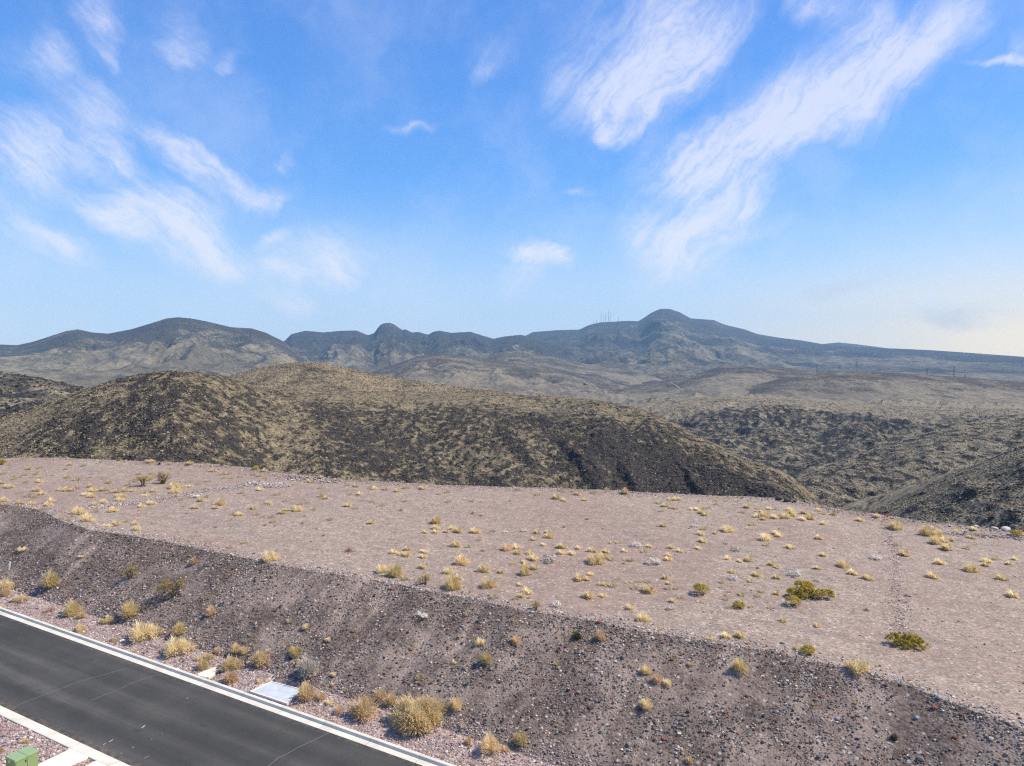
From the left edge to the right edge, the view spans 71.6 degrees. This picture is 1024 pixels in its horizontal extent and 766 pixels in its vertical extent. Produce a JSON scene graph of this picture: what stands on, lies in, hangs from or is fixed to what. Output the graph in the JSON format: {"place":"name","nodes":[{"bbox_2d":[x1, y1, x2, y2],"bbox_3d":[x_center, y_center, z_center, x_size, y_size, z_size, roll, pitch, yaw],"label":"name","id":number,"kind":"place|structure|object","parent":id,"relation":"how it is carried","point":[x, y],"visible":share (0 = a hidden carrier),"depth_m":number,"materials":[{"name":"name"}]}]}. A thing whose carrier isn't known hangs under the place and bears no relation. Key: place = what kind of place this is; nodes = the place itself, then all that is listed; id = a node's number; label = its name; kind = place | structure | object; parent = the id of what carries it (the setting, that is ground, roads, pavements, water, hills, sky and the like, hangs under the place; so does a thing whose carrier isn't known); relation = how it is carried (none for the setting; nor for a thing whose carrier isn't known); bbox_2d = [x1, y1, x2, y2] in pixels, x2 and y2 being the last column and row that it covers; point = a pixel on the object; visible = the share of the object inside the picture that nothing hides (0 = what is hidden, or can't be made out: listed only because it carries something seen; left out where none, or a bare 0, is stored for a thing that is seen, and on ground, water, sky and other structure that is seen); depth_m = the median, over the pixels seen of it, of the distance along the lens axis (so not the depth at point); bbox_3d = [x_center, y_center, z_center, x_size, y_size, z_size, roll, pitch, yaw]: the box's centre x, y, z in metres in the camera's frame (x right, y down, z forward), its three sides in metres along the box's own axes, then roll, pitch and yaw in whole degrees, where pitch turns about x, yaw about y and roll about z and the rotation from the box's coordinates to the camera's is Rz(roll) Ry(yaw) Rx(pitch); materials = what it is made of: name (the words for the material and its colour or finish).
{"place":"outdoors","nodes":[
{"label":"outdoors","id":0,"kind":"place"},
{"bbox_2d":[0,372,86,417],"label":"hill","id":1,"kind":"structure","parent":0,"point":[38,396],"depth_m":362.80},
{"bbox_2d":[0,371,82,416],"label":"hillside rocks","id":2,"kind":"object","parent":1,"relation":"on","point":[7,406],"visible":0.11,"depth_m":362.66,"materials":[{"name":"stone"}]},
{"bbox_2d":[0,716,93,765],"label":"verge","id":3,"kind":"structure","parent":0,"point":[62,749],"depth_m":34.44,"materials":[{"name":"stone"}]},
{"bbox_2d":[5,746,38,765],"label":"utility cabinet","id":4,"kind":"object","parent":3,"relation":"on","point":[26,756],"visible":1,"depth_m":32.05,"materials":[{"name":"metal"}]},
{"bbox_2d":[38,749,87,765],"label":"walkway","id":5,"kind":"structure","parent":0,"point":[70,757],"depth_m":33.27,"materials":[{"name":"concrete"}]},
{"bbox_2d":[0,317,309,387],"bbox_3d":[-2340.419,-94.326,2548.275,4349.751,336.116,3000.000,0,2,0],"label":"mountain","id":6,"kind":"structure","parent":0,"point":[78,357],"depth_m":2176.28,"materials":[{"name":"stone"}]},
{"bbox_2d":[0,615,421,765],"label":"road","id":7,"kind":"structure","parent":0,"point":[200,726],"depth_m":37.61,"materials":[{"name":"asphalt"}]},
{"bbox_2d":[0,706,129,765],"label":"curb","id":8,"kind":"structure","parent":7,"relation":"on","point":[56,737],"depth_m":35.06,"materials":[{"name":"concrete"}]},
{"bbox_2d":[0,607,455,765],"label":"curb","id":9,"kind":"structure","parent":7,"relation":"on","point":[355,736],"depth_m":39.80,"materials":[{"name":"concrete"}]},
{"bbox_2d":[0,588,550,765],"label":"verge","id":10,"kind":"structure","parent":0,"point":[272,677],"depth_m":39.13,"materials":[{"name":"gravel"}]},
{"bbox_2d":[7,594,31,601],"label":"grass tuft","id":11,"kind":"object","parent":10,"relation":"on","point":[22,598],"visible":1,"depth_m":52.38,"materials":[{"name":"plant"}]},
{"bbox_2d":[61,598,84,615],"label":"grass tuft","id":12,"kind":"object","parent":10,"relation":"on","point":[72,608],"visible":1,"depth_m":49.99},
{"bbox_2d":[100,614,116,624],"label":"grass tuft","id":13,"kind":"object","parent":10,"relation":"on","point":[107,620],"visible":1,"depth_m":48.69,"materials":[{"name":"plant"}]},
{"bbox_2d":[163,634,196,657],"bbox_3d":[-20.812,16.345,44.655,2.200,1.371,1.766,-1,2,-16],"label":"grass tuft","id":14,"kind":"object","parent":10,"relation":"on","point":[180,645],"visible":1,"depth_m":44.44,"materials":[{"name":"plant"}]},
{"bbox_2d":[195,658,210,669],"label":"grass tuft","id":15,"kind":"object","parent":10,"relation":"on","point":[202,664],"visible":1,"depth_m":42.71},
{"bbox_2d":[197,667,219,678],"bbox_3d":[-17.961,17.497,42.275,0.975,0.603,1.114,1,2,27],"label":"drain apron","id":16,"kind":"object","parent":10,"relation":"on","point":[209,673],"visible":0.59,"depth_m":42.22,"materials":[{"name":"concrete"}]},
{"bbox_2d":[222,669,239,683],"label":"grass tuft","id":17,"kind":"object","parent":10,"relation":"on","point":[230,677],"visible":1,"depth_m":41.25,"materials":[{"name":"beige plant"}]},
{"bbox_2d":[219,654,244,671],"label":"grass tuft","id":18,"kind":"object","parent":10,"relation":"on","point":[235,663],"visible":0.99,"depth_m":42.52,"materials":[{"name":"plant"}]},
{"bbox_2d":[250,681,299,705],"bbox_3d":[-13.195,17.707,40.253,2.810,0.597,1.691,1,2,27],"label":"utility vault","id":19,"kind":"object","parent":10,"relation":"on","point":[283,694],"visible":0.7,"depth_m":40.10,"materials":[{"name":"concrete"}]},
{"bbox_2d":[296,679,317,702],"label":"grass tuft","id":20,"kind":"object","parent":10,"relation":"on","point":[304,690],"visible":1,"depth_m":39.38,"materials":[{"name":"plant"}]},
{"bbox_2d":[0,570,619,765],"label":"verge rubble","id":21,"kind":"object","parent":10,"relation":"on","point":[432,753],"visible":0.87,"depth_m":41.36,"materials":[{"name":"stone"}]},
{"bbox_2d":[344,693,379,720],"bbox_3d":[-8.049,17.088,37.794,1.997,1.313,1.791,0,2,12],"label":"grass tuft","id":22,"kind":"object","parent":10,"relation":"on","point":[365,705],"visible":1,"depth_m":37.66,"materials":[{"name":"plant"}]},
{"bbox_2d":[389,692,450,735],"bbox_3d":[-4.746,16.964,36.943,3.569,1.685,3.001,0,2,1],"label":"grass tuft","id":23,"kind":"object","parent":10,"relation":"on","point":[418,712],"visible":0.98,"depth_m":36.72,"materials":[{"name":"plant"}]},
{"bbox_2d":[476,730,501,755],"bbox_3d":[-1.100,17.464,34.758,1.303,1.111,1.447,0,2,-5],"label":"grass tuft","id":24,"kind":"object","parent":10,"relation":"on","point":[490,743],"visible":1,"depth_m":34.55,"materials":[{"name":"plant"}]},
{"bbox_2d":[227,362,559,396],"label":"hill","id":25,"kind":"structure","parent":0,"point":[312,375],"depth_m":419.88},
{"bbox_2d":[230,361,522,394],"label":"hillside scrub","id":26,"kind":"object","parent":25,"relation":"on","point":[354,388],"visible":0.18,"depth_m":425.94,"materials":[{"name":"plant"}]},
{"bbox_2d":[0,371,827,506],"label":"hill","id":27,"kind":"structure","parent":0,"point":[812,498],"depth_m":217.00,"materials":[{"name":"soil"}]},
{"bbox_2d":[0,370,806,501],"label":"hillside rocks","id":28,"kind":"object","parent":27,"relation":"on","point":[93,421],"visible":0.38,"depth_m":206.71,"materials":[{"name":"stone"}]},
{"bbox_2d":[0,370,809,502],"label":"hillside scrub","id":29,"kind":"object","parent":27,"relation":"on","point":[185,437],"visible":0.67,"depth_m":212.87,"materials":[{"name":"plant"}]},
{"bbox_2d":[284,323,576,371],"bbox_3d":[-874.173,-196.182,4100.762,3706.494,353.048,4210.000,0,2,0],"label":"mountain","id":30,"kind":"structure","parent":0,"point":[384,345],"depth_m":3800.14,"materials":[{"name":"stone"}]},
{"bbox_2d":[365,353,636,403],"bbox_3d":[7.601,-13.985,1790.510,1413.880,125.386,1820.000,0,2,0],"label":"hill","id":31,"kind":"structure","parent":0,"point":[494,374],"depth_m":1662.67,"materials":[{"name":"soil"}]},
{"bbox_2d":[0,458,1023,728],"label":"gravel pad","id":32,"kind":"object","parent":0,"point":[950,596],"visible":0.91,"depth_m":56.26,"materials":[{"name":"gravel"}]},
{"bbox_2d":[70,506,87,513],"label":"grass tuft","id":33,"kind":"object","parent":32,"relation":"on","point":[78,510],"visible":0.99,"depth_m":63.54,"materials":[{"name":"plant"}]},
{"bbox_2d":[78,511,94,521],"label":"grass tuft","id":34,"kind":"object","parent":32,"relation":"on","point":[88,517],"visible":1,"depth_m":61.08,"materials":[{"name":"plant"}]},
{"bbox_2d":[133,475,152,485],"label":"desert shrub","id":35,"kind":"object","parent":32,"relation":"on","point":[141,479],"visible":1,"depth_m":75.75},
{"bbox_2d":[153,469,172,483],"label":"desert shrub","id":36,"kind":"object","parent":32,"relation":"on","point":[164,480],"visible":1,"depth_m":77.63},
{"bbox_2d":[82,483,259,509],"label":"windrow stones","id":37,"kind":"object","parent":32,"relation":"on","point":[126,503],"visible":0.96,"depth_m":70.09,"materials":[{"name":"stone"}]},
{"bbox_2d":[237,480,295,488],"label":"windrow stones","id":38,"kind":"object","parent":32,"relation":"on","point":[275,484],"visible":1,"depth_m":78.26,"materials":[{"name":"stone"}]},
{"bbox_2d":[261,548,280,561],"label":"grass tuft","id":39,"kind":"object","parent":32,"relation":"on","point":[270,556],"visible":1,"depth_m":51.77,"materials":[{"name":"plant"}]},
{"bbox_2d":[279,474,340,484],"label":"windrow stones","id":40,"kind":"object","parent":32,"relation":"on","point":[315,478],"visible":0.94,"depth_m":82.03,"materials":[{"name":"stone"}]},
{"bbox_2d":[375,563,389,572],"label":"grass tuft","id":41,"kind":"object","parent":32,"relation":"on","point":[381,568],"visible":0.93,"depth_m":49.81,"materials":[{"name":"plant"}]},
{"bbox_2d":[384,560,402,577],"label":"grass tuft","id":42,"kind":"object","parent":32,"relation":"on","point":[395,570],"visible":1,"depth_m":49.01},
{"bbox_2d":[444,572,463,589],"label":"grass tuft","id":43,"kind":"object","parent":32,"relation":"on","point":[453,582],"visible":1,"depth_m":46.88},
{"bbox_2d":[452,552,469,565],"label":"grass tuft","id":44,"kind":"object","parent":32,"relation":"on","point":[462,559],"visible":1,"depth_m":52.29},
{"bbox_2d":[476,561,489,572],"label":"grass tuft","id":45,"kind":"object","parent":32,"relation":"on","point":[483,568],"visible":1,"depth_m":50.67,"materials":[{"name":"plant"}]},
{"bbox_2d":[480,575,498,588],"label":"grass tuft","id":46,"kind":"object","parent":32,"relation":"on","point":[489,583],"visible":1,"depth_m":47.42,"materials":[{"name":"plant"}]},
{"bbox_2d":[0,459,1010,765],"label":"dry grass","id":47,"kind":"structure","parent":32,"relation":"on","point":[634,587],"depth_m":60.85,"materials":[{"name":"plant"}]},
{"bbox_2d":[0,457,1023,727],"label":"rim gravel stones","id":48,"kind":"object","parent":32,"relation":"on","point":[910,685],"visible":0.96,"depth_m":48.52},
{"bbox_2d":[1,458,1023,719],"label":"pad gravel stones","id":49,"kind":"object","parent":32,"relation":"on","point":[539,546],"visible":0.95,"depth_m":61.12,"materials":[{"name":"stone"}]},
{"bbox_2d":[518,564,530,575],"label":"grass tuft","id":50,"kind":"object","parent":32,"relation":"on","point":[524,570],"visible":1,"depth_m":50.51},
{"bbox_2d":[543,553,556,562],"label":"shrub","id":51,"kind":"object","parent":32,"relation":"on","point":[547,558],"visible":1,"depth_m":53.62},
{"bbox_2d":[573,572,584,581],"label":"grass tuft","id":52,"kind":"object","parent":32,"relation":"on","point":[577,577],"visible":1,"depth_m":49.70,"materials":[{"name":"plant"}]},
{"bbox_2d":[586,551,605,565],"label":"grass tuft","id":53,"kind":"object","parent":32,"relation":"on","point":[598,559],"visible":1,"depth_m":53.35,"materials":[{"name":"plant"}]},
{"bbox_2d":[636,612,652,621],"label":"grass tuft","id":54,"kind":"object","parent":32,"relation":"on","point":[645,617],"visible":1,"depth_m":42.34,"materials":[{"name":"plant"}]},
{"bbox_2d":[640,583,657,593],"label":"grass tuft","id":55,"kind":"object","parent":32,"relation":"on","point":[647,588],"visible":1,"depth_m":47.37,"materials":[{"name":"plant"}]},
{"bbox_2d":[693,583,710,594],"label":"desert shrub","id":56,"kind":"object","parent":32,"relation":"on","point":[699,586],"visible":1,"depth_m":46.89,"materials":[{"name":"yellow plant"}]},
{"bbox_2d":[720,524,735,532],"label":"grass tuft","id":57,"kind":"object","parent":32,"relation":"on","point":[726,528],"visible":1,"depth_m":64.55,"materials":[{"name":"plant"}]},
{"bbox_2d":[758,533,773,540],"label":"grass tuft","id":58,"kind":"object","parent":32,"relation":"on","point":[767,537],"visible":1,"depth_m":61.83,"materials":[{"name":"plant"}]},
{"bbox_2d":[783,594,802,605],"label":"desert shrub","id":59,"kind":"object","parent":32,"relation":"on","point":[788,597],"visible":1,"depth_m":45.37,"materials":[{"name":"yellow plant"}]},
{"bbox_2d":[800,643,816,653],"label":"desert shrub","id":60,"kind":"object","parent":32,"relation":"on","point":[807,647],"visible":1,"depth_m":38.23,"materials":[{"name":"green plant"}]},
{"bbox_2d":[786,579,834,599],"bbox_3d":[19.816,13.752,47.176,3.026,1.304,2.273,-1,2,-31],"label":"desert shrub","id":61,"kind":"object","parent":32,"relation":"on","point":[801,589],"visible":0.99,"depth_m":47.03,"materials":[{"name":"green plant"}]},
{"bbox_2d":[836,558,850,567],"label":"grass tuft","id":62,"kind":"object","parent":32,"relation":"on","point":[843,563],"visible":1,"depth_m":54.28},
{"bbox_2d":[884,519,904,529],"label":"grass tuft","id":63,"kind":"object","parent":32,"relation":"on","point":[894,525],"visible":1,"depth_m":67.33,"materials":[{"name":"plant"}]},
{"bbox_2d":[871,522,925,637],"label":"windrow stones","id":64,"kind":"object","parent":32,"relation":"on","point":[893,550],"visible":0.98,"depth_m":49.75,"materials":[{"name":"stone"}]},
{"bbox_2d":[884,631,930,650],"bbox_3d":[22.148,14.416,39.729,2.372,0.883,1.648,0,2,-5],"label":"desert shrub","id":65,"kind":"object","parent":32,"relation":"on","point":[909,642],"visible":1,"depth_m":39.58,"materials":[{"name":"green plant"}]},
{"bbox_2d":[918,524,931,535],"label":"grass tuft","id":66,"kind":"object","parent":32,"relation":"on","point":[925,531],"visible":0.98,"depth_m":65.10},
{"bbox_2d":[929,534,942,545],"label":"grass tuft","id":67,"kind":"object","parent":32,"relation":"on","point":[934,540],"visible":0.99,"depth_m":62.17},
{"bbox_2d":[961,562,981,571],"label":"grass tuft","id":68,"kind":"object","parent":32,"relation":"on","point":[970,567],"visible":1,"depth_m":54.33,"materials":[{"name":"plant"}]},
{"bbox_2d":[930,530,1023,541],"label":"windrow stones","id":69,"kind":"object","parent":32,"relation":"on","point":[951,532],"visible":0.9,"depth_m":65.71,"materials":[{"name":"stone"}]},
{"bbox_2d":[1004,588,1018,597],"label":"grass tuft","id":70,"kind":"object","parent":32,"relation":"on","point":[1010,593],"visible":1,"depth_m":48.92,"materials":[{"name":"plant"}]},
{"bbox_2d":[0,504,1023,765],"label":"embankment","id":71,"kind":"structure","parent":0,"point":[900,706],"depth_m":38.99,"materials":[{"name":"soil"}]},
{"bbox_2d":[0,577,14,589],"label":"grass tuft","id":72,"kind":"object","parent":71,"relation":"on","point":[6,584],"visible":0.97,"depth_m":54.45,"materials":[{"name":"plant"}]},
{"bbox_2d":[39,568,63,587],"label":"grass tuft","id":73,"kind":"object","parent":71,"relation":"on","point":[50,579],"visible":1,"depth_m":53.51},
{"bbox_2d":[120,563,137,578],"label":"desert shrub","id":74,"kind":"object","parent":71,"relation":"on","point":[127,571],"visible":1,"depth_m":52.49,"materials":[{"name":"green plant"}]},
{"bbox_2d":[118,598,140,618],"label":"grass tuft","id":75,"kind":"object","parent":71,"relation":"on","point":[129,608],"visible":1,"depth_m":48.85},
{"bbox_2d":[128,619,165,642],"bbox_3d":[-23.936,16.065,46.642,2.436,1.539,1.956,-1,2,-23],"label":"grass tuft","id":76,"kind":"object","parent":71,"relation":"on","point":[144,630],"visible":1,"depth_m":46.41,"materials":[{"name":"plant"}]},
{"bbox_2d":[156,577,186,597],"bbox_3d":[-23.882,14.431,49.937,2.037,1.329,1.604,-2,2,-41],"label":"desert shrub","id":77,"kind":"object","parent":71,"relation":"on","point":[181,580],"visible":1,"depth_m":49.81,"materials":[{"name":"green plant"}]},
{"bbox_2d":[171,620,186,634],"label":"grass tuft","id":78,"kind":"object","parent":71,"relation":"on","point":[179,629],"visible":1,"depth_m":46.46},
{"bbox_2d":[204,604,215,615],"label":"grass tuft","id":79,"kind":"object","parent":71,"relation":"on","point":[210,610],"visible":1,"depth_m":47.51,"materials":[{"name":"beige plant"}]},
{"bbox_2d":[247,647,271,667],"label":"grass tuft","id":80,"kind":"object","parent":71,"relation":"on","point":[260,656],"visible":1,"depth_m":42.72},
{"bbox_2d":[289,646,301,657],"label":"grass tuft","id":81,"kind":"object","parent":71,"relation":"on","point":[294,650],"visible":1,"depth_m":42.98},
{"bbox_2d":[296,653,320,677],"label":"desert shrub","id":82,"kind":"object","parent":71,"relation":"on","point":[307,666],"visible":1,"depth_m":41.31,"materials":[{"name":"plant"}]},
{"bbox_2d":[374,688,387,700],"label":"grass tuft","id":83,"kind":"object","parent":71,"relation":"on","point":[381,693],"visible":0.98,"depth_m":38.92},
{"bbox_2d":[384,692,397,705],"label":"grass tuft","id":84,"kind":"object","parent":71,"relation":"on","point":[390,698],"visible":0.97,"depth_m":38.43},
{"bbox_2d":[448,695,463,710],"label":"grass tuft","id":85,"kind":"object","parent":71,"relation":"on","point":[455,703],"visible":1,"depth_m":37.48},
{"bbox_2d":[479,649,492,664],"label":"grass tuft","id":86,"kind":"object","parent":71,"relation":"on","point":[487,657],"visible":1,"depth_m":39.96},
{"bbox_2d":[0,504,1023,765],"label":"embankment rubble","id":87,"kind":"object","parent":71,"relation":"on","point":[456,614],"visible":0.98,"depth_m":40.12,"materials":[{"name":"stone"}]},
{"bbox_2d":[513,730,529,745],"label":"grass tuft","id":88,"kind":"object","parent":71,"relation":"on","point":[519,739],"visible":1,"depth_m":34.97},
{"bbox_2d":[592,627,604,639],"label":"grass tuft","id":89,"kind":"object","parent":71,"relation":"on","point":[600,634],"visible":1,"depth_m":40.56,"materials":[{"name":"beige plant"}]},
{"bbox_2d":[639,698,651,709],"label":"grass tuft","id":90,"kind":"object","parent":71,"relation":"on","point":[645,703],"visible":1,"depth_m":35.88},
{"bbox_2d":[650,672,661,683],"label":"grass tuft","id":91,"kind":"object","parent":71,"relation":"on","point":[656,678],"visible":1,"depth_m":37.26,"materials":[{"name":"beige plant"}]},
{"bbox_2d":[731,656,747,672],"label":"grass tuft","id":92,"kind":"object","parent":71,"relation":"on","point":[739,664],"visible":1,"depth_m":37.28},
{"bbox_2d":[842,656,870,674],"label":"grass tuft","id":93,"kind":"object","parent":71,"relation":"on","point":[857,665],"visible":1,"depth_m":36.48,"materials":[{"name":"plant"}]},
{"bbox_2d":[0,0,1023,356],"label":"sky","id":94,"kind":"structure","parent":0,"point":[815,171],"materials":[{"name":"blue"}]},
{"bbox_2d":[478,351,662,384],"bbox_3d":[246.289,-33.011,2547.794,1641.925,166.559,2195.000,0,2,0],"label":"hill","id":95,"kind":"structure","parent":0,"point":[632,376],"depth_m":2463.26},
{"bbox_2d":[615,365,826,401],"bbox_3d":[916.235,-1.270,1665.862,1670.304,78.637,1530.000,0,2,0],"label":"hill","id":96,"kind":"structure","parent":0,"point":[725,380],"depth_m":1540.48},
{"bbox_2d":[526,309,1023,381],"bbox_3d":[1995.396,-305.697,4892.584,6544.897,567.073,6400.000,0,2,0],"label":"mountain","id":97,"kind":"structure","parent":0,"point":[669,344],"depth_m":4120.48,"materials":[{"name":"stone"}]},
{"bbox_2d":[620,392,1023,477],"bbox_3d":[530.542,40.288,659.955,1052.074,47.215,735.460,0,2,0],"label":"hill","id":98,"kind":"structure","parent":0,"point":[866,415],"depth_m":595.37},
{"bbox_2d":[651,396,986,476],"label":"hillside rocks","id":99,"kind":"object","parent":98,"relation":"on","point":[816,462],"visible":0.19,"depth_m":522.32,"materials":[{"name":"stone"}]},
{"bbox_2d":[631,396,1023,472],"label":"hillside scrub","id":100,"kind":"object","parent":98,"relation":"on","point":[807,420],"visible":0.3,"depth_m":637.25,"materials":[{"name":"plant"}]},
{"bbox_2d":[621,372,1023,403],"bbox_3d":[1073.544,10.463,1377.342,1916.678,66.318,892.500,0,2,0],"label":"hill","id":101,"kind":"structure","parent":0,"point":[857,387],"depth_m":1217.32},
{"bbox_2d":[827,342,881,347],"bbox_3d":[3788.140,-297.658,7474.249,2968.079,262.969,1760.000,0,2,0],"label":"mountain","id":102,"kind":"structure","parent":0,"point":[848,344],"depth_m":7547.31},
{"bbox_2d":[794,413,1023,507],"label":"hill","id":103,"kind":"structure","parent":0,"point":[805,473],"depth_m":336.40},
{"bbox_2d":[798,413,1023,508],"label":"hillside scrub","id":104,"kind":"object","parent":103,"relation":"on","point":[851,462],"visible":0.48,"depth_m":334.17,"materials":[{"name":"plant"}]},
{"bbox_2d":[798,415,1023,507],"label":"hillside rocks","id":105,"kind":"object","parent":103,"relation":"on","point":[822,496],"visible":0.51,"depth_m":327.15,"materials":[{"name":"stone"}]},
{"bbox_2d":[836,447,1023,531],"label":"hill","id":106,"kind":"structure","parent":0,"point":[871,503],"depth_m":189.19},
{"bbox_2d":[867,445,1023,530],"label":"hillside scrub","id":107,"kind":"object","parent":106,"relation":"on","point":[922,515],"visible":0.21,"depth_m":190.50,"materials":[{"name":"plant"}]},
{"bbox_2d":[879,447,1023,528],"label":"hillside rocks","id":108,"kind":"object","parent":106,"relation":"on","point":[1000,499],"visible":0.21,"depth_m":180.90,"materials":[{"name":"stone"}]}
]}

